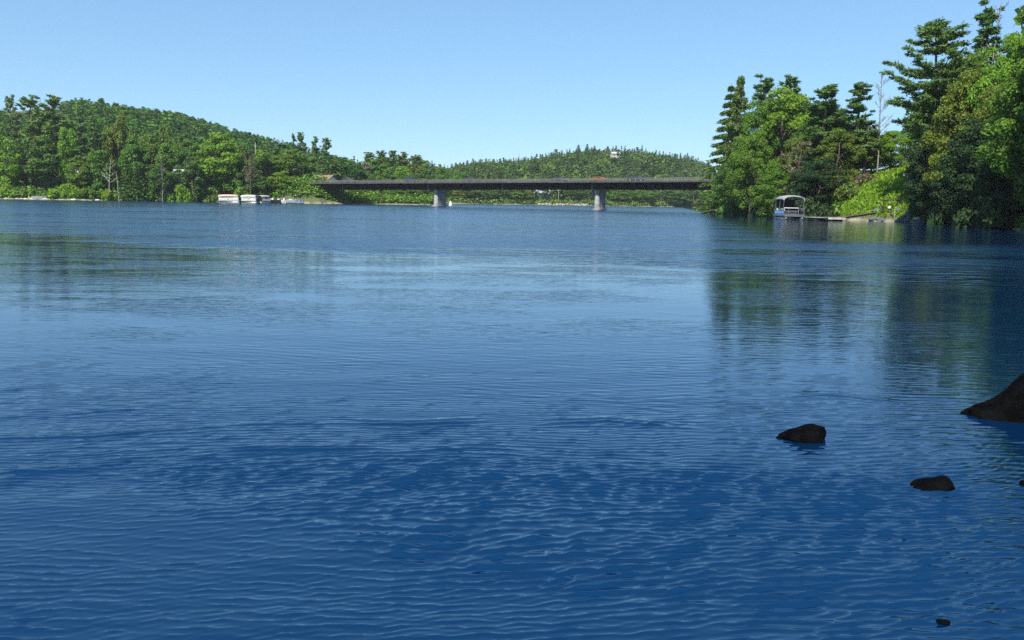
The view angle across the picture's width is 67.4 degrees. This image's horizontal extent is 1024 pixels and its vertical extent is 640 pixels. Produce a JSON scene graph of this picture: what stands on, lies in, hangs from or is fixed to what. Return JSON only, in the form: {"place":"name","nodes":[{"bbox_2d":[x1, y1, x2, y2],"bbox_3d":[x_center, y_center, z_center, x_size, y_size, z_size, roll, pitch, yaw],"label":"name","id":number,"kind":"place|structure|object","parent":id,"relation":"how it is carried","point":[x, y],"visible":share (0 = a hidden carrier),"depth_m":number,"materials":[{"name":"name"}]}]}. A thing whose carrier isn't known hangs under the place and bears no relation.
{"place":"outdoors","nodes":[
{"label":"outdoors","id":0,"kind":"place"},
{"bbox_2d":[0,199,1023,639],"bbox_3d":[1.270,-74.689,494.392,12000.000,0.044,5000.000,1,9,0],"label":"water","id":1,"kind":"structure","parent":0,"point":[254,421],"depth_m":6.25,"materials":[{"name":"blue liquid"}]},
{"bbox_2d":[216,194,240,202],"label":"pontoon boat","id":2,"kind":"object","parent":1,"relation":"on","point":[236,198],"visible":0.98,"depth_m":220.86,"materials":[{"name":"metal"}]},
{"bbox_2d":[773,195,804,219],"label":"pontoon boat","id":3,"kind":"object","parent":1,"relation":"on","point":[784,206],"visible":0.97,"depth_m":102.92,"materials":[{"name":"metal"}]},
{"bbox_2d":[776,423,825,443],"bbox_3d":[2.267,0.931,6.026,0.392,0.234,0.277,1,9,0],"label":"rock","id":4,"kind":"object","parent":1,"relation":"in","point":[812,433],"visible":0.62,"depth_m":5.94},
{"bbox_2d":[910,475,954,490],"bbox_3d":[2.738,1.087,5.021,0.315,0.164,0.200,1,9,0],"label":"rock","id":5,"kind":"object","parent":1,"relation":"in","point":[941,482],"visible":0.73,"depth_m":4.96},
{"bbox_2d":[960,373,1023,422],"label":"rock","id":6,"kind":"object","parent":1,"relation":"in","point":[1006,404],"visible":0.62,"depth_m":6.70,"materials":[{"name":"stone"}]},
{"bbox_2d":[0,111,1023,229],"bbox_3d":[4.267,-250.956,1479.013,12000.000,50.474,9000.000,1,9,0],"label":"terrain","id":7,"kind":"structure","parent":0,"point":[312,199],"depth_m":237.88,"materials":[{"name":"plant"}]},
{"bbox_2d":[0,94,22,186],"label":"pine tree","id":8,"kind":"object","parent":7,"relation":"on","point":[10,103],"visible":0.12,"depth_m":254.19,"materials":[{"name":"green plant"}]},
{"bbox_2d":[0,122,22,174],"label":"broadleaf tree","id":9,"kind":"object","parent":7,"relation":"on","point":[5,131],"visible":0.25,"depth_m":249.35,"materials":[{"name":"green plant"}]},
{"bbox_2d":[0,135,23,187],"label":"broadleaf tree","id":10,"kind":"object","parent":7,"relation":"on","point":[11,168],"visible":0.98,"depth_m":215.45,"materials":[{"name":"green plant"}]},
{"bbox_2d":[9,138,42,187],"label":"broadleaf tree","id":11,"kind":"object","parent":7,"relation":"on","point":[22,149],"visible":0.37,"depth_m":220.47,"materials":[{"name":"green plant"}]},
{"bbox_2d":[7,94,57,187],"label":"pine tree","id":12,"kind":"object","parent":7,"relation":"on","point":[35,122],"visible":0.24,"depth_m":232.02,"materials":[{"name":"green plant"}]},
{"bbox_2d":[23,136,64,188],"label":"broadleaf tree","id":13,"kind":"object","parent":7,"relation":"on","point":[46,147],"visible":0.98,"depth_m":217.94,"materials":[{"name":"green plant"}]},
{"bbox_2d":[28,94,80,186],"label":"pine tree","id":14,"kind":"object","parent":7,"relation":"on","point":[53,102],"visible":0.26,"depth_m":231.04,"materials":[{"name":"green plant"}]},
{"bbox_2d":[47,183,79,198],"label":"shrub","id":15,"kind":"object","parent":7,"relation":"on","point":[69,187],"visible":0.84,"depth_m":214.26,"materials":[{"name":"green plant"}]},
{"bbox_2d":[54,126,78,184],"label":"broadleaf tree","id":16,"kind":"object","parent":7,"relation":"on","point":[62,165],"visible":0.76,"depth_m":219.86,"materials":[{"name":"green plant"}]},
{"bbox_2d":[64,155,92,190],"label":"broadleaf tree","id":17,"kind":"object","parent":7,"relation":"on","point":[82,165],"visible":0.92,"depth_m":218.75,"materials":[{"name":"green plant"}]},
{"bbox_2d":[71,109,93,186],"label":"pine tree","id":18,"kind":"object","parent":7,"relation":"on","point":[82,140],"visible":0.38,"depth_m":233.70,"materials":[{"name":"green plant"}]},
{"bbox_2d":[78,117,113,187],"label":"pine tree","id":19,"kind":"object","parent":7,"relation":"on","point":[96,133],"visible":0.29,"depth_m":226.39,"materials":[{"name":"green plant"}]},
{"bbox_2d":[80,149,118,194],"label":"broadleaf tree","id":20,"kind":"object","parent":7,"relation":"on","point":[98,178],"visible":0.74,"depth_m":220.73,"materials":[{"name":"green plant"}]},
{"bbox_2d":[101,188,118,200],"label":"shrub","id":21,"kind":"object","parent":7,"relation":"on","point":[106,194],"visible":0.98,"depth_m":216.91,"materials":[{"name":"green plant"}]},
{"bbox_2d":[100,113,135,186],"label":"broadleaf tree","id":22,"kind":"object","parent":7,"relation":"on","point":[113,137],"visible":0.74,"depth_m":235.54,"materials":[{"name":"green plant"}]},
{"bbox_2d":[115,157,142,200],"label":"spruce tree","id":23,"kind":"object","parent":7,"relation":"on","point":[126,169],"visible":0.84,"depth_m":218.06,"materials":[{"name":"green plant"}]},
{"bbox_2d":[117,135,147,187],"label":"broadleaf tree","id":24,"kind":"object","parent":7,"relation":"on","point":[133,148],"visible":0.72,"depth_m":225.91,"materials":[{"name":"green plant"}]},
{"bbox_2d":[128,162,150,200],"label":"spruce tree","id":25,"kind":"object","parent":7,"relation":"on","point":[135,185],"visible":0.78,"depth_m":218.25,"materials":[{"name":"green plant"}]},
{"bbox_2d":[132,132,167,190],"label":"broadleaf tree","id":26,"kind":"object","parent":7,"relation":"on","point":[149,152],"visible":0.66,"depth_m":229.05,"materials":[{"name":"green plant"}]},
{"bbox_2d":[143,164,172,200],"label":"broadleaf tree","id":27,"kind":"object","parent":7,"relation":"on","point":[150,176],"visible":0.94,"depth_m":221.26,"materials":[{"name":"green plant"}]},
{"bbox_2d":[152,124,179,165],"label":"broadleaf tree","id":28,"kind":"object","parent":7,"relation":"on","point":[164,137],"visible":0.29,"depth_m":255.25,"materials":[{"name":"green plant"}]},
{"bbox_2d":[152,142,183,192],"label":"broadleaf tree","id":29,"kind":"object","parent":7,"relation":"on","point":[168,149],"visible":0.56,"depth_m":227.76,"materials":[{"name":"green plant"}]},
{"bbox_2d":[168,142,187,171],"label":"broadleaf tree","id":30,"kind":"object","parent":7,"relation":"on","point":[178,166],"visible":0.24,"depth_m":246.90,"materials":[{"name":"green plant"}]},
{"bbox_2d":[166,184,192,201],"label":"shrub","id":31,"kind":"object","parent":7,"relation":"on","point":[179,194],"visible":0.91,"depth_m":224.72,"materials":[{"name":"green plant"}]},
{"bbox_2d":[178,139,197,165],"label":"broadleaf tree","id":32,"kind":"object","parent":7,"relation":"on","point":[191,147],"visible":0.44,"depth_m":265.85,"materials":[{"name":"green plant"}]},
{"bbox_2d":[180,157,206,201],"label":"broadleaf tree","id":33,"kind":"object","parent":7,"relation":"on","point":[190,168],"visible":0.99,"depth_m":227.91,"materials":[{"name":"green plant"}]},
{"bbox_2d":[188,149,221,199],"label":"broadleaf tree","id":34,"kind":"object","parent":7,"relation":"on","point":[210,187],"visible":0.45,"depth_m":232.34,"materials":[{"name":"green plant"}]},
{"bbox_2d":[0,173,431,203],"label":"undergrowth","id":35,"kind":"object","parent":7,"relation":"on","point":[366,197],"visible":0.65,"depth_m":239.34,"materials":[{"name":"green plant"}]},
{"bbox_2d":[0,97,435,191],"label":"forest","id":36,"kind":"object","parent":7,"relation":"on","point":[151,120],"visible":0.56,"depth_m":345.32,"materials":[{"name":"green plant"}]},
{"bbox_2d":[196,132,242,197],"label":"broadleaf tree","id":37,"kind":"object","parent":7,"relation":"on","point":[226,147],"visible":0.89,"depth_m":232.15,"materials":[{"name":"green plant"}]},
{"bbox_2d":[218,152,252,192],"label":"broadleaf tree","id":38,"kind":"object","parent":7,"relation":"on","point":[230,187],"visible":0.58,"depth_m":234.25,"materials":[{"name":"green plant"}]},
{"bbox_2d":[232,144,259,179],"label":"broadleaf tree","id":39,"kind":"object","parent":7,"relation":"on","point":[244,149],"visible":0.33,"depth_m":246.11,"materials":[{"name":"green plant"}]},
{"bbox_2d":[242,155,257,191],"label":"broadleaf tree","id":40,"kind":"object","parent":7,"relation":"on","point":[251,169],"visible":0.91,"depth_m":233.49,"materials":[{"name":"green plant"}]},
{"bbox_2d":[241,173,274,198],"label":"broadleaf tree","id":41,"kind":"object","parent":7,"relation":"on","point":[263,183],"visible":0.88,"depth_m":234.29,"materials":[{"name":"green plant"}]},
{"bbox_2d":[247,152,281,187],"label":"broadleaf tree","id":42,"kind":"object","parent":7,"relation":"on","point":[262,158],"visible":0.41,"depth_m":241.59,"materials":[{"name":"green plant"}]},
{"bbox_2d":[268,171,296,188],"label":"broadleaf tree","id":43,"kind":"object","parent":7,"relation":"on","point":[280,181],"visible":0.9,"depth_m":237.72,"materials":[{"name":"green plant"}]},
{"bbox_2d":[268,150,304,175],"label":"broadleaf tree","id":44,"kind":"object","parent":7,"relation":"on","point":[279,160],"visible":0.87,"depth_m":244.50,"materials":[{"name":"green plant"}]},
{"bbox_2d":[282,158,309,176],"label":"broadleaf tree","id":45,"kind":"object","parent":7,"relation":"on","point":[301,169],"visible":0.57,"depth_m":247.96,"materials":[{"name":"green plant"}]},
{"bbox_2d":[310,136,322,167],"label":"pine tree","id":46,"kind":"object","parent":7,"relation":"on","point":[315,148],"visible":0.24,"depth_m":298.20,"materials":[{"name":"green plant"}]},
{"bbox_2d":[316,138,331,171],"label":"pine tree","id":47,"kind":"object","parent":7,"relation":"on","point":[324,149],"visible":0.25,"depth_m":292.59,"materials":[{"name":"green plant"}]},
{"bbox_2d":[384,150,403,176],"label":"pine tree","id":48,"kind":"object","parent":7,"relation":"on","point":[393,155],"visible":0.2,"depth_m":305.35,"materials":[{"name":"green plant"}]},
{"bbox_2d":[432,166,451,196],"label":"broadleaf tree","id":49,"kind":"object","parent":7,"relation":"on","point":[440,170],"visible":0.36,"depth_m":322.77,"materials":[{"name":"green plant"}]},
{"bbox_2d":[448,170,467,196],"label":"broadleaf tree","id":50,"kind":"object","parent":7,"relation":"on","point":[458,176],"visible":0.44,"depth_m":396.39,"materials":[{"name":"green plant"}]},
{"bbox_2d":[466,190,487,199],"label":"broadleaf tree","id":51,"kind":"object","parent":7,"relation":"on","point":[478,194],"visible":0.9,"depth_m":398.39,"materials":[{"name":"green plant"}]},
{"bbox_2d":[484,190,509,200],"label":"broadleaf tree","id":52,"kind":"object","parent":7,"relation":"on","point":[492,194],"visible":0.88,"depth_m":402.63,"materials":[{"name":"green plant"}]},
{"bbox_2d":[307,177,714,209],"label":"bridge","id":53,"kind":"structure","parent":7,"relation":"on","point":[598,187],"depth_m":203.81,"materials":[{"name":"concrete"}]},
{"bbox_2d":[506,190,527,201],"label":"broadleaf tree","id":54,"kind":"object","parent":7,"relation":"on","point":[520,195],"visible":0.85,"depth_m":405.50,"materials":[{"name":"green plant"}]},
{"bbox_2d":[430,146,716,201],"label":"forest","id":55,"kind":"object","parent":7,"relation":"on","point":[571,165],"visible":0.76,"depth_m":515.11,"materials":[{"name":"green plant"}]},
{"bbox_2d":[446,196,707,206],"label":"undergrowth","id":56,"kind":"object","parent":7,"relation":"on","point":[565,201],"visible":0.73,"depth_m":417.45,"materials":[{"name":"green plant"}]},
{"bbox_2d":[608,190,632,202],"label":"broadleaf tree","id":57,"kind":"object","parent":7,"relation":"on","point":[617,197],"visible":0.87,"depth_m":436.52,"materials":[{"name":"green plant"}]},
{"bbox_2d":[632,190,655,202],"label":"broadleaf tree","id":58,"kind":"object","parent":7,"relation":"on","point":[643,194],"visible":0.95,"depth_m":440.05,"materials":[{"name":"green plant"}]},
{"bbox_2d":[657,190,687,203],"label":"broadleaf tree","id":59,"kind":"object","parent":7,"relation":"on","point":[676,196],"visible":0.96,"depth_m":447.29,"materials":[{"name":"green plant"}]},
{"bbox_2d":[683,190,705,206],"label":"broadleaf tree","id":60,"kind":"object","parent":7,"relation":"on","point":[690,198],"visible":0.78,"depth_m":454.33,"materials":[{"name":"green plant"}]},
{"bbox_2d":[693,83,736,213],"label":"spruce tree","id":61,"kind":"object","parent":7,"relation":"on","point":[721,129],"visible":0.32,"depth_m":155.98,"materials":[{"name":"green plant"}]},
{"bbox_2d":[704,74,749,212],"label":"pine tree","id":62,"kind":"object","parent":7,"relation":"on","point":[740,101],"visible":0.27,"depth_m":146.98,"materials":[{"name":"green plant"}]},
{"bbox_2d":[715,194,748,214],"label":"shrub","id":63,"kind":"object","parent":7,"relation":"on","point":[721,210],"visible":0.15,"depth_m":145.45,"materials":[{"name":"green plant"}]},
{"bbox_2d":[709,159,755,214],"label":"broadleaf tree","id":64,"kind":"object","parent":7,"relation":"on","point":[723,190],"visible":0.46,"depth_m":137.15,"materials":[{"name":"green plant"}]},
{"bbox_2d":[725,131,776,215],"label":"broadleaf tree","id":65,"kind":"object","parent":7,"relation":"on","point":[744,158],"visible":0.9,"depth_m":128.63,"materials":[{"name":"green plant"}]},
{"bbox_2d":[733,99,780,185],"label":"broadleaf tree","id":66,"kind":"object","parent":7,"relation":"on","point":[752,120],"visible":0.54,"depth_m":137.57,"materials":[{"name":"green plant"}]},
{"bbox_2d":[748,193,770,216],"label":"shrub","id":67,"kind":"object","parent":7,"relation":"on","point":[755,211],"visible":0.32,"depth_m":123.94,"materials":[{"name":"green plant"}]},
{"bbox_2d":[739,73,784,195],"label":"pine tree","id":68,"kind":"object","parent":7,"relation":"on","point":[766,86],"visible":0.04,"depth_m":144.30,"materials":[{"name":"green plant"}]},
{"bbox_2d":[750,161,796,216],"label":"broadleaf tree","id":69,"kind":"object","parent":7,"relation":"on","point":[771,178],"visible":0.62,"depth_m":120.73,"materials":[{"name":"green plant"}]},
{"bbox_2d":[738,85,810,192],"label":"broadleaf tree","id":70,"kind":"object","parent":7,"relation":"on","point":[792,109],"visible":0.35,"depth_m":133.03,"materials":[{"name":"green plant"}]},
{"bbox_2d":[762,73,806,191],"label":"pine tree","id":71,"kind":"object","parent":7,"relation":"on","point":[789,80],"visible":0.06,"depth_m":142.53,"materials":[{"name":"green plant"}]},
{"bbox_2d":[769,189,801,218],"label":"shrub","id":72,"kind":"object","parent":7,"relation":"on","point":[772,206],"visible":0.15,"depth_m":110.68,"materials":[{"name":"green plant"}]},
{"bbox_2d":[774,134,814,193],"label":"broadleaf tree","id":73,"kind":"object","parent":7,"relation":"on","point":[789,144],"visible":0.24,"depth_m":122.04,"materials":[{"name":"green plant"}]},
{"bbox_2d":[779,140,812,191],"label":"broadleaf tree","id":74,"kind":"object","parent":7,"relation":"on","point":[796,161],"visible":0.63,"depth_m":118.78,"materials":[{"name":"green plant"}]},
{"bbox_2d":[797,196,820,218],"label":"shrub","id":75,"kind":"object","parent":7,"relation":"on","point":[809,204],"visible":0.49,"depth_m":106.84,"materials":[{"name":"green plant"}]},
{"bbox_2d":[787,158,847,205],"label":"broadleaf tree","id":76,"kind":"object","parent":7,"relation":"on","point":[804,186],"visible":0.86,"depth_m":112.08,"materials":[{"name":"green plant"}]},
{"bbox_2d":[790,106,850,185],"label":"broadleaf tree","id":77,"kind":"object","parent":7,"relation":"on","point":[802,128],"visible":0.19,"depth_m":122.15,"materials":[{"name":"green plant"}]},
{"bbox_2d":[808,203,834,219],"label":"shrub","id":78,"kind":"object","parent":7,"relation":"on","point":[827,210],"visible":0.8,"depth_m":106.25,"materials":[{"name":"green plant"}]},
{"bbox_2d":[778,83,866,198],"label":"pine tree","id":79,"kind":"object","parent":7,"relation":"on","point":[826,92],"visible":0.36,"depth_m":119.43,"materials":[{"name":"green plant"}]},
{"bbox_2d":[813,127,866,189],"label":"broadleaf tree","id":80,"kind":"object","parent":7,"relation":"on","point":[835,141],"visible":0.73,"depth_m":115.19,"materials":[{"name":"green plant"}]},
{"bbox_2d":[833,181,860,201],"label":"shrub","id":81,"kind":"object","parent":7,"relation":"on","point":[850,189],"visible":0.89,"depth_m":109.79,"materials":[{"name":"green plant"}]},
{"bbox_2d":[833,81,884,173],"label":"pine tree","id":82,"kind":"object","parent":7,"relation":"on","point":[858,107],"visible":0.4,"depth_m":117.08,"materials":[{"name":"green plant"}]},
{"bbox_2d":[852,172,874,184],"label":"shrub","id":83,"kind":"object","parent":7,"relation":"on","point":[861,178],"visible":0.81,"depth_m":111.57,"materials":[{"name":"brown plant"}]},
{"bbox_2d":[848,129,882,174],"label":"broadleaf tree","id":84,"kind":"object","parent":7,"relation":"on","point":[868,157],"visible":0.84,"depth_m":115.81,"materials":[{"name":"green plant"}]},
{"bbox_2d":[833,162,915,218],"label":"grass","id":85,"kind":"structure","parent":7,"relation":"on","point":[895,179],"depth_m":105.35,"materials":[{"name":"green plant"}]},
{"bbox_2d":[867,71,893,171],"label":"dead tree","id":86,"kind":"object","parent":7,"relation":"on","point":[884,104],"visible":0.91,"depth_m":114.66,"materials":[{"name":"grey wood"}]},
{"bbox_2d":[870,130,912,169],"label":"broadleaf tree","id":87,"kind":"object","parent":7,"relation":"on","point":[891,141],"visible":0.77,"depth_m":115.99,"materials":[{"name":"green plant"}]},
{"bbox_2d":[813,191,1023,228],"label":"undergrowth","id":88,"kind":"object","parent":7,"relation":"on","point":[1019,222],"visible":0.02,"depth_m":97.00,"materials":[{"name":"green plant"}]},
{"bbox_2d":[878,16,982,219],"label":"pine tree","id":89,"kind":"object","parent":7,"relation":"on","point":[937,28],"visible":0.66,"depth_m":92.18,"materials":[{"name":"green plant"}]},
{"bbox_2d":[902,119,958,211],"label":"broadleaf tree","id":90,"kind":"object","parent":7,"relation":"on","point":[914,155],"visible":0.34,"depth_m":90.08,"materials":[{"name":"green plant"}]},
{"bbox_2d":[903,159,963,219],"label":"broadleaf tree","id":91,"kind":"object","parent":7,"relation":"on","point":[917,184],"visible":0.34,"depth_m":90.49,"materials":[{"name":"green plant"}]},
{"bbox_2d":[926,198,965,223],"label":"shrub","id":92,"kind":"object","parent":7,"relation":"on","point":[944,216],"visible":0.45,"depth_m":88.08,"materials":[{"name":"green plant"}]},
{"bbox_2d":[919,66,981,224],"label":"broadleaf tree","id":93,"kind":"object","parent":7,"relation":"on","point":[954,107],"visible":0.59,"depth_m":85.43,"materials":[{"name":"leaf"},{"name":"bark"}]},
{"bbox_2d":[893,81,1015,163],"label":"woodland","id":94,"kind":"object","parent":7,"relation":"on","point":[906,132],"visible":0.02,"depth_m":150.52,"materials":[{"name":"green plant"}]},
{"bbox_2d":[928,47,992,125],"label":"broadleaf tree","id":95,"kind":"object","parent":7,"relation":"on","point":[977,62],"visible":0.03,"depth_m":92.96,"materials":[{"name":"green plant"}]},
{"bbox_2d":[930,0,1009,123],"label":"pine tree","id":96,"kind":"object","parent":7,"relation":"on","point":[986,18],"visible":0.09,"depth_m":94.87,"materials":[{"name":"green plant"}]},
{"bbox_2d":[929,163,1011,224],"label":"broadleaf tree","id":97,"kind":"object","parent":7,"relation":"on","point":[937,185],"visible":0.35,"depth_m":79.20,"materials":[{"name":"green plant"}]},
{"bbox_2d":[936,116,1023,226],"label":"broadleaf tree","id":98,"kind":"object","parent":7,"relation":"on","point":[966,151],"visible":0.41,"depth_m":77.45,"materials":[{"name":"green plant"}]},
{"bbox_2d":[952,190,1023,228],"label":"shrub","id":99,"kind":"object","parent":7,"relation":"on","point":[989,211],"visible":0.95,"depth_m":72.30,"materials":[{"name":"green plant"}]},
{"bbox_2d":[957,82,1021,189],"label":"broadleaf tree","id":100,"kind":"object","parent":7,"relation":"on","point":[984,98],"visible":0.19,"depth_m":79.33,"materials":[{"name":"green plant"}]},
{"bbox_2d":[964,31,1023,116],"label":"broadleaf tree","id":101,"kind":"object","parent":7,"relation":"on","point":[998,70],"visible":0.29,"depth_m":81.84,"materials":[{"name":"green plant"}]},
{"bbox_2d":[971,129,1023,227],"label":"broadleaf tree","id":102,"kind":"object","parent":7,"relation":"on","point":[982,183],"visible":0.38,"depth_m":73.81,"materials":[{"name":"green plant"}]},
{"bbox_2d":[975,53,1023,205],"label":"broadleaf tree","id":103,"kind":"object","parent":7,"relation":"on","point":[1009,144],"visible":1,"depth_m":67.25,"materials":[{"name":"green plant"}]},
{"bbox_2d":[1013,5,1023,62],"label":"broadleaf tree","id":104,"kind":"object","parent":7,"relation":"on","point":[1018,19],"visible":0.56,"depth_m":71.27,"materials":[{"name":"green plant"}]},
{"bbox_2d":[0,0,1023,171],"label":"sky","id":105,"kind":"structure","parent":0,"point":[444,82],"materials":[{"name":"blue"}]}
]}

